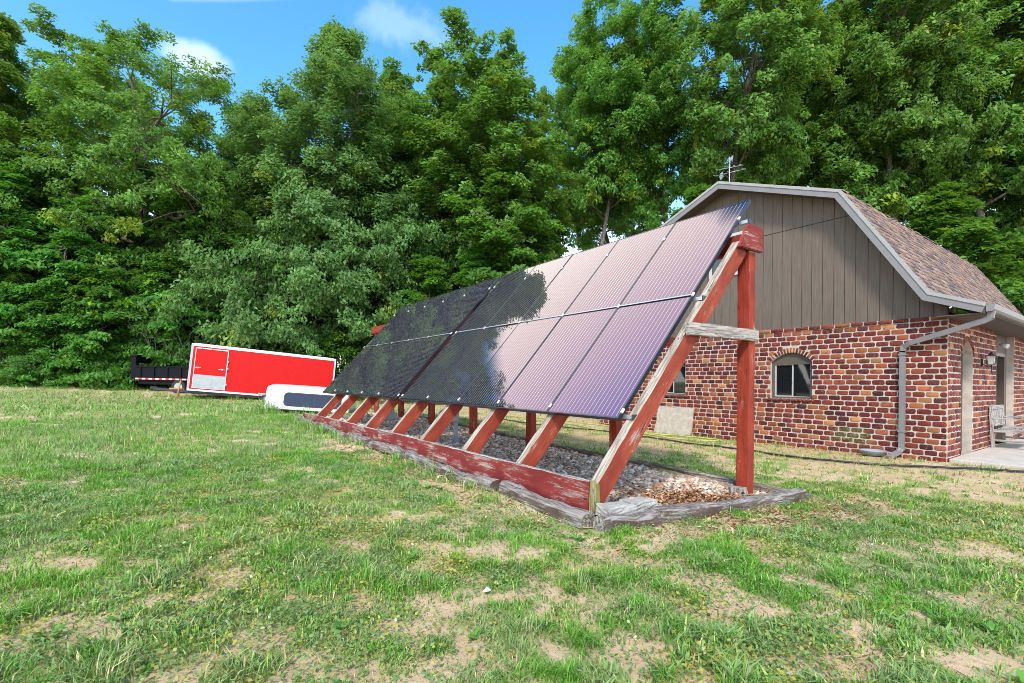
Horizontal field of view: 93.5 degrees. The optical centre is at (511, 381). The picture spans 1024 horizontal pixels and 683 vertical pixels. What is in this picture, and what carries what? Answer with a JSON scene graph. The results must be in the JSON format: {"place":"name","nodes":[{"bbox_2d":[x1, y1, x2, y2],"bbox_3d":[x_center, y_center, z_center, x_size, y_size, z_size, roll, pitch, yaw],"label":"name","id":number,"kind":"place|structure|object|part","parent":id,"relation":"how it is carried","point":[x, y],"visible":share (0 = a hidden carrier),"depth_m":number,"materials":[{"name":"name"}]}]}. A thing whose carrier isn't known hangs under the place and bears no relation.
{"place":"outdoors","nodes":[
{"label":"outdoors","id":0,"kind":"place"},
{"bbox_2d":[0,0,1016,369],"label":"sky","id":1,"kind":"structure","parent":0,"point":[256,39],"materials":[{"name":"blue"}]},
{"bbox_2d":[0,383,1023,682],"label":"ground","id":2,"kind":"structure","parent":0,"point":[964,662],"depth_m":2.69,"materials":[{"name":"green plant"}]},
{"bbox_2d":[0,272,57,385],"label":"shrub","id":3,"kind":"object","parent":2,"relation":"on","point":[8,332],"visible":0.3,"depth_m":23.57,"materials":[{"name":"green plant"}]},
{"bbox_2d":[0,12,59,327],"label":"tall tree","id":4,"kind":"object","parent":2,"relation":"on","point":[12,70],"visible":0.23,"depth_m":27.35,"materials":[{"name":"green plant"}]},
{"bbox_2d":[0,327,83,386],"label":"bush","id":5,"kind":"object","parent":2,"relation":"on","point":[21,365],"visible":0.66,"depth_m":23.09,"materials":[{"name":"green plant"}]},
{"bbox_2d":[2,281,114,387],"bbox_3d":[-22.849,-2.068,24.950,5.052,5.996,4.999,1,0,-34],"label":"shrub","id":6,"kind":"object","parent":2,"relation":"on","point":[38,322],"visible":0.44,"depth_m":23.81,"materials":[{"name":"green plant"}]},
{"bbox_2d":[0,149,133,354],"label":"tree","id":7,"kind":"object","parent":2,"relation":"on","point":[10,218],"visible":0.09,"depth_m":25.62,"materials":[{"name":"green plant"}]},
{"bbox_2d":[0,187,150,366],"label":"tree","id":8,"kind":"object","parent":2,"relation":"on","point":[26,290],"visible":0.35,"depth_m":24.89,"materials":[{"name":"green plant"}]},
{"bbox_2d":[0,161,150,369],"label":"tree","id":9,"kind":"object","parent":2,"relation":"on","point":[12,176],"visible":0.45,"depth_m":24.72,"materials":[{"name":"green plant"}]},
{"bbox_2d":[39,338,127,388],"bbox_3d":[-21.847,-0.611,24.489,3.573,3.417,3.491,1,0,30],"label":"bush","id":10,"kind":"object","parent":2,"relation":"on","point":[93,369],"visible":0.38,"depth_m":23.97,"materials":[{"name":"green plant"}]},
{"bbox_2d":[2,2,178,246],"bbox_3d":[-31.971,-12.325,37.448,13.049,24.712,16.189,1,0,-23],"label":"tall tree","id":11,"kind":"object","parent":2,"relation":"on","point":[53,35],"visible":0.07,"depth_m":32.51,"materials":[{"name":"green plant"}]},
{"bbox_2d":[38,263,175,390],"bbox_3d":[-21.373,-2.477,25.745,6.056,7.265,6.120,1,0,-2],"label":"shrub","id":12,"kind":"object","parent":2,"relation":"on","point":[99,281],"visible":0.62,"depth_m":24.27,"materials":[{"name":"green plant"}]},
{"bbox_2d":[87,343,143,388],"bbox_3d":[-20.983,-0.524,25.463,3.248,3.106,3.174,1,0,-45],"label":"bush","id":13,"kind":"object","parent":2,"relation":"on","point":[116,358],"visible":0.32,"depth_m":25.00,"materials":[{"name":"green plant"}]},
{"bbox_2d":[0,18,264,288],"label":"oak tree","id":14,"kind":"object","parent":2,"relation":"on","point":[88,99],"visible":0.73,"depth_m":25.73,"materials":[{"name":"green plant"}]},
{"bbox_2d":[94,252,203,388],"bbox_3d":[-19.691,-3.318,27.247,6.412,7.611,6.344,1,0,31],"label":"shrub","id":15,"kind":"object","parent":2,"relation":"on","point":[156,277],"visible":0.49,"depth_m":25.70,"materials":[{"name":"green plant"}]},
{"bbox_2d":[126,309,190,386],"bbox_3d":[-18.701,-1.596,26.737,2.954,5.740,5.860,1,0,-9],"label":"bare shrub","id":16,"kind":"object","parent":2,"relation":"on","point":[154,339],"visible":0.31,"depth_m":25.20,"materials":[{"name":"brown plant"}]},
{"bbox_2d":[126,355,192,393],"bbox_3d":[-17.353,-0.348,24.924,6.579,1.970,2.198,1,0,1],"label":"dump trailer","id":17,"kind":"object","parent":2,"relation":"on","point":[142,374],"visible":0.4,"depth_m":23.88,"materials":[{"name":"paint"}]},
{"bbox_2d":[93,159,243,364],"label":"tree","id":18,"kind":"object","parent":2,"relation":"on","point":[194,233],"visible":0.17,"depth_m":26.47,"materials":[{"name":"green plant"}]},
{"bbox_2d":[135,308,222,362],"bbox_3d":[-17.781,-1.879,26.076,5.493,4.876,3.716,1,0,7],"label":"bare shrub","id":19,"kind":"object","parent":2,"relation":"on","point":[178,336],"visible":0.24,"depth_m":25.83,"materials":[{"name":"plant"}]},
{"bbox_2d":[143,254,246,384],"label":"tree","id":20,"kind":"object","parent":2,"relation":"on","point":[201,313],"visible":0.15,"depth_m":25.23,"materials":[{"name":"green plant"}]},
{"bbox_2d":[187,203,290,352],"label":"tree","id":21,"kind":"object","parent":2,"relation":"on","point":[240,267],"visible":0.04,"depth_m":27.24,"materials":[{"name":"green plant"}]},
{"bbox_2d":[150,343,335,399],"bbox_3d":[-12.546,-0.247,22.985,7.720,2.957,2.573,1,0,-27],"label":"cargo trailer","id":22,"kind":"object","parent":2,"relation":"on","point":[230,371],"visible":0.56,"depth_m":21.97,"materials":[{"name":"red paint"}]},
{"bbox_3d":[-13.330,-0.560,21.347,1.310,1.790,0.064,6,-2,-25],"label":"access door","id":23,"kind":"part","parent":22,"relation":"part of","materials":[{"name":"red paint"}]},
{"bbox_2d":[157,89,373,356],"bbox_3d":[-15.532,-8.800,31.456,13.183,19.252,13.691,1,0,37],"label":"leafy tree","id":24,"kind":"object","parent":2,"relation":"on","point":[245,226],"visible":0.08,"depth_m":27.99,"materials":[{"name":"green plant"}]},
{"bbox_2d":[133,15,444,364],"bbox_3d":[-12.049,-10.550,30.003,17.633,23.392,16.979,1,0,18],"label":"leafy tree","id":25,"kind":"object","parent":2,"relation":"on","point":[344,95],"visible":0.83,"depth_m":26.23,"materials":[{"name":"green plant"}]},
{"bbox_2d":[293,414,320,425],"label":"landscape timber","id":26,"kind":"object","parent":2,"relation":"on","point":[316,422],"visible":0.37,"depth_m":11.32,"materials":[{"name":"grey wood"}]},
{"bbox_2d":[264,384,356,413],"bbox_3d":[-6.167,0.567,15.018,2.393,0.982,1.653,1,0,-10],"label":"truck cap","id":27,"kind":"object","parent":2,"relation":"on","point":[288,397],"visible":0.61,"depth_m":14.22,"materials":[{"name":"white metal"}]},
{"bbox_2d":[320,423,346,437],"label":"landscape timber","id":28,"kind":"object","parent":2,"relation":"on","point":[326,425],"visible":0.56,"depth_m":9.30,"materials":[{"name":"grey wood"}]},
{"bbox_2d":[305,329,386,399],"bbox_3d":[-9.608,-0.409,27.030,5.935,5.280,6.074,1,0,-6],"label":"bush","id":29,"kind":"object","parent":2,"relation":"on","point":[336,340],"visible":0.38,"depth_m":26.39,"materials":[{"name":"green plant"}]},
{"bbox_2d":[346,432,373,446],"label":"landscape timber","id":30,"kind":"object","parent":2,"relation":"on","point":[357,437],"visible":0.72,"depth_m":8.08,"materials":[{"name":"grey wood"}]},
{"bbox_2d":[257,65,464,368],"bbox_3d":[-8.415,-10.444,32.739,14.416,23.392,14.971,1,0,-12],"label":"leafy tree","id":31,"kind":"object","parent":2,"relation":"on","point":[395,242],"visible":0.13,"depth_m":28.71,"materials":[{"name":"green plant"}]},
{"bbox_2d":[368,441,406,458],"bbox_3d":[-1.831,0.985,7.051,0.164,0.165,1.220,1,1,-36],"label":"landscape timber","id":32,"kind":"object","parent":2,"relation":"on","point":[382,447],"visible":0.84,"depth_m":6.92,"materials":[{"name":"grey wood"}]},
{"bbox_2d":[358,397,443,404],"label":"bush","id":33,"kind":"object","parent":2,"relation":"on","point":[385,401],"depth_m":24.34,"materials":[{"name":"green plant"}]},
{"bbox_2d":[379,254,457,318],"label":"tree","id":34,"kind":"object","parent":2,"relation":"on","point":[429,271],"visible":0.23,"depth_m":26.51,"materials":[{"name":"green plant"}]},
{"bbox_2d":[339,56,503,315],"bbox_3d":[-4.605,-8.949,33.018,11.203,20.401,13.899,1,0,17],"label":"tall tree","id":35,"kind":"object","parent":2,"relation":"on","point":[423,187],"visible":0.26,"depth_m":28.30,"materials":[{"name":"green plant"}]},
{"bbox_2d":[404,450,444,474],"bbox_3d":[-1.038,1.016,5.929,0.155,0.166,1.377,1,0,-31],"label":"landscape timber","id":36,"kind":"object","parent":2,"relation":"on","point":[411,455],"visible":0.52,"depth_m":6.01,"materials":[{"name":"grey wood"}]},
{"bbox_2d":[419,416,468,427],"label":"edging timber","id":37,"kind":"object","parent":2,"relation":"on","point":[459,424],"visible":0.16,"depth_m":11.75,"materials":[{"name":"grey wood"}]},
{"bbox_2d":[451,413,458,442],"bbox_3d":[-1.060,0.440,8.708,0.215,1.501,0.490,1,0,-35],"label":"electrical pedestal","id":38,"kind":"object","parent":2,"relation":"on","point":[455,420],"visible":0.22,"depth_m":8.61,"materials":[{"name":"metal"}]},
{"bbox_2d":[440,465,499,491],"bbox_3d":[-0.445,1.016,5.001,0.162,0.171,0.894,1,1,-41],"label":"landscape timber","id":39,"kind":"object","parent":2,"relation":"on","point":[490,483],"visible":0.66,"depth_m":4.89,"materials":[{"name":"grey wood"}]},
{"bbox_2d":[450,246,498,298],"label":"tree","id":40,"kind":"object","parent":2,"relation":"on","point":[472,261],"visible":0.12,"depth_m":26.82,"materials":[{"name":"green plant"}]},
{"bbox_2d":[398,6,592,295],"bbox_3d":[-0.151,-10.076,30.692,14.417,22.925,11.620,1,0,-15],"label":"tall tree","id":41,"kind":"object","parent":2,"relation":"on","point":[505,100],"visible":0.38,"depth_m":27.42,"materials":[{"name":"green plant"}]},
{"bbox_2d":[436,161,566,299],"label":"tree","id":42,"kind":"object","parent":2,"relation":"on","point":[496,180],"visible":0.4,"depth_m":26.18,"materials":[{"name":"green plant"}]},
{"bbox_2d":[0,445,1023,682],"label":"weeds","id":43,"kind":"object","parent":2,"relation":"on","point":[56,628],"visible":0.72,"depth_m":2.60,"materials":[{"name":"green plant"}]},
{"bbox_2d":[448,69,576,270],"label":"tall tree","id":44,"kind":"object","parent":2,"relation":"on","point":[539,126],"visible":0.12,"depth_m":31.19,"materials":[{"name":"green plant"}]},
{"bbox_2d":[498,480,594,529],"bbox_3d":[0.244,1.037,4.091,0.149,0.174,1.255,1,0,-30],"label":"landscape timber","id":45,"kind":"object","parent":2,"relation":"on","point":[577,517],"visible":0.84,"depth_m":3.90,"materials":[{"name":"grey wood"}]},
{"bbox_2d":[494,431,605,457],"bbox_3d":[0.500,1.182,9.161,0.118,0.151,3.471,1,1,-35],"label":"edging timber","id":46,"kind":"object","parent":2,"relation":"on","point":[587,452],"visible":0.34,"depth_m":8.43,"materials":[{"name":"grey wood"}]},
{"bbox_2d":[478,412,718,441],"bbox_3d":[1.931,1.275,14.724,1.282,0.189,9.275,1,0,-35],"label":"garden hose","id":47,"kind":"object","parent":2,"relation":"on","point":[712,440],"visible":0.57,"depth_m":12.33,"materials":[{"name":"rubber"}]},
{"bbox_2d":[539,47,670,250],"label":"tall tree","id":48,"kind":"object","parent":2,"relation":"on","point":[562,101],"visible":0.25,"depth_m":36.80,"materials":[{"name":"green plant"}]},
{"bbox_2d":[549,11,688,245],"bbox_3d":[7.415,-11.882,33.096,9.636,26.883,9.190,1,0,26],"label":"tall tree","id":49,"kind":"object","parent":2,"relation":"on","point":[583,199],"visible":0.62,"depth_m":31.73,"materials":[{"name":"green plant"}]},
{"bbox_2d":[593,507,661,532],"bbox_3d":[0.884,1.053,3.634,0.601,0.168,0.150,1,0,-32],"label":"landscape timber","id":50,"kind":"object","parent":2,"relation":"on","point":[640,519],"visible":0.69,"depth_m":3.56,"materials":[{"name":"grey wood"}]},
{"bbox_2d":[553,0,740,233],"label":"tall tree","id":51,"kind":"object","parent":2,"relation":"on","point":[675,154],"visible":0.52,"depth_m":31.43,"materials":[{"name":"green plant"}]},
{"bbox_2d":[306,417,1023,677],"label":"straw litter","id":52,"kind":"object","parent":2,"relation":"on","point":[781,520],"visible":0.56,"depth_m":4.22,"materials":[{"name":"beige plant"}]},
{"bbox_2d":[654,406,694,435],"bbox_3d":[4.372,1.059,13.010,0.198,0.748,1.141,1,0,-35],"label":"leaning board","id":53,"kind":"object","parent":2,"relation":"on","point":[675,420],"visible":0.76,"depth_m":12.96,"materials":[{"name":"beige wood"}]},
{"bbox_2d":[357,421,1005,560],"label":"dead leaves","id":54,"kind":"object","parent":2,"relation":"on","point":[692,497],"visible":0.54,"depth_m":4.88,"materials":[{"name":"brown plant"}]},
{"bbox_2d":[665,184,710,221],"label":"tree","id":55,"kind":"object","parent":2,"relation":"on","point":[692,193],"visible":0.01,"depth_m":25.53,"materials":[{"name":"green plant"}]},
{"bbox_2d":[604,454,812,499],"bbox_3d":[2.412,1.269,6.527,0.123,0.142,2.982,1,1,-37],"label":"edging timber","id":56,"kind":"object","parent":2,"relation":"on","point":[757,486],"visible":0.43,"depth_m":6.27,"materials":[{"name":"grey wood"}]},
{"bbox_2d":[647,488,806,523],"bbox_3d":[2.097,1.147,4.491,2.361,0.182,0.156,5,-2,-34],"label":"landscape timber","id":57,"kind":"object","parent":2,"relation":"on","point":[673,512],"visible":0.76,"depth_m":4.31,"materials":[{"name":"grey wood"}]},
{"bbox_2d":[632,0,849,187],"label":"tall tree","id":58,"kind":"object","parent":2,"relation":"on","point":[778,74],"visible":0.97,"depth_m":26.56,"materials":[{"name":"green plant"}]},
{"bbox_2d":[503,419,1023,472],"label":"cable","id":59,"kind":"object","parent":2,"relation":"on","point":[946,467],"visible":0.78,"depth_m":8.28,"materials":[{"name":"black rubber"}]},
{"bbox_2d":[714,31,858,187],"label":"tall tree","id":60,"kind":"object","parent":2,"relation":"on","point":[733,77],"visible":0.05,"depth_m":38.25,"materials":[{"name":"green plant"}]},
{"bbox_2d":[600,181,1023,461],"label":"brick barn","id":61,"kind":"structure","parent":2,"relation":"on","point":[868,339],"depth_m":10.14,"materials":[{"name":"red brick"}]},
{"bbox_2d":[667,364,685,394],"bbox_3d":[4.468,-0.153,13.293,0.090,1.018,0.862,1,0,-35],"label":"window","id":62,"kind":"structure","parent":61,"relation":"in","point":[677,387],"depth_m":13.14,"materials":[{"name":"glass"}]},
{"bbox_2d":[709,231,741,279],"bbox_3d":[5.341,-3.136,12.001,0.030,1.030,0.915,1,0,-35],"label":"window","id":63,"kind":"structure","parent":61,"relation":"in","point":[716,264],"depth_m":12.20,"materials":[{"name":"white glass"}]},
{"bbox_2d":[713,156,745,181],"bbox_3d":[5.735,-5.343,12.703,0.784,1.190,0.402,1,0,25],"label":"roof antenna","id":64,"kind":"object","parent":61,"relation":"on","point":[721,176],"visible":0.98,"depth_m":12.69,"materials":[{"name":"metal"}]},
{"bbox_2d":[772,353,811,398],"bbox_3d":[6.272,-0.136,10.760,0.090,1.018,0.862,1,0,-35],"label":"window","id":65,"kind":"structure","parent":61,"relation":"in","point":[791,372],"depth_m":10.75,"materials":[{"name":"glass"}]},
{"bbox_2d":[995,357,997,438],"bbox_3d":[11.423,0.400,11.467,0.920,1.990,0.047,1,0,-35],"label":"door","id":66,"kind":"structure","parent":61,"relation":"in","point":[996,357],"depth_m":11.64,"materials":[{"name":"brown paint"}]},
{"bbox_2d":[732,0,929,226],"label":"tall tree","id":67,"kind":"object","parent":2,"relation":"on","point":[891,195],"visible":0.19,"depth_m":30.17,"materials":[{"name":"green plant"}]},
{"bbox_2d":[859,448,886,455],"bbox_3d":[6.916,1.356,9.233,0.444,0.092,0.444,1,0,-35],"label":"basin","id":68,"kind":"object","parent":2,"relation":"on","point":[871,452],"visible":1,"depth_m":9.16,"materials":[{"name":"white plastic"}]},
{"bbox_2d":[781,0,1012,220],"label":"tall tree","id":69,"kind":"object","parent":2,"relation":"on","point":[937,40],"visible":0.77,"depth_m":28.11,"materials":[{"name":"green plant"}]},
{"bbox_2d":[806,3,1002,227],"bbox_3d":[28.682,-14.129,38.156,12.235,32.165,14.050,1,0,3],"label":"tall tree","id":70,"kind":"object","parent":2,"relation":"on","point":[900,216],"visible":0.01,"depth_m":33.74,"materials":[{"name":"green plant"}]},
{"bbox_2d":[872,0,1023,307],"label":"tall tree","id":71,"kind":"object","parent":2,"relation":"on","point":[1011,73],"visible":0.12,"depth_m":29.60,"materials":[{"name":"green plant"}]},
{"bbox_2d":[874,0,1023,274],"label":"tall tree","id":72,"kind":"object","parent":2,"relation":"on","point":[1011,133],"visible":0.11,"depth_m":29.56,"materials":[{"name":"green plant"}]},
{"bbox_2d":[906,180,1023,313],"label":"tree","id":73,"kind":"object","parent":2,"relation":"on","point":[972,237],"visible":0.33,"depth_m":26.44,"materials":[{"name":"green plant"}]},
{"bbox_2d":[968,1,1023,313],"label":"tall tree","id":74,"kind":"object","parent":2,"relation":"on","point":[1005,223],"visible":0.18,"depth_m":30.45,"materials":[{"name":"green plant"}]},
{"bbox_2d":[1012,269,1023,314],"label":"tree","id":75,"kind":"object","parent":2,"relation":"on","point":[1018,272],"depth_m":27.68,"materials":[{"name":"green plant"}]},
{"bbox_2d":[949,439,1023,468],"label":"patio","id":76,"kind":"structure","parent":0,"point":[1009,454],"depth_m":8.86,"materials":[{"name":"concrete"}]},
{"bbox_2d":[989,405,1023,447],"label":"garden armchair","id":77,"kind":"object","parent":76,"relation":"on","point":[997,416],"visible":1,"depth_m":10.19,"materials":[{"name":"white wood"}]},
{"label":"gravel ground","id":78,"kind":"structure","parent":0,"visible":0},
{"bbox_2d":[385,409,396,419],"bbox_3d":[-3.381,0.874,12.791,0.650,0.330,0.450,1,0,-35],"label":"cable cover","id":79,"kind":"object","parent":78,"relation":"on","point":[391,415],"visible":0.14,"depth_m":12.70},
{"bbox_2d":[291,413,765,516],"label":"gravel","id":80,"kind":"structure","parent":78,"relation":"on","point":[417,429],"depth_m":6.89,"materials":[{"name":"grey gravel"}]},
{"bbox_2d":[303,199,762,515],"bbox_3d":[-1.758,-0.400,9.594,2.752,3.519,12.167,1,0,-35],"label":"solar array","id":81,"kind":"object","parent":80,"relation":"on","point":[588,333],"visible":0.94,"depth_m":5.95,"materials":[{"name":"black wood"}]},
{"bbox_2d":[594,501,636,514],"bbox_3d":[0.840,1.046,3.926,0.308,0.093,0.198,4,-2,-33],"label":"paver","id":82,"kind":"object","parent":80,"relation":"on","point":[619,507],"visible":0.7,"depth_m":3.87,"materials":[{"name":"grey stone"}]},
{"bbox_2d":[619,496,657,511],"bbox_3d":[1.088,1.060,4.146,0.307,0.098,0.178,4,-2,-37],"label":"paver","id":83,"kind":"object","parent":80,"relation":"on","point":[641,503],"visible":0.66,"depth_m":4.11,"materials":[{"name":"grey stone"}]},
{"bbox_2d":[728,485,747,495],"bbox_3d":[2.483,1.238,5.286,0.185,0.160,0.108,1,0,43],"label":"wood block","id":84,"kind":"object","parent":80,"relation":"on","point":[734,489],"depth_m":5.26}
]}

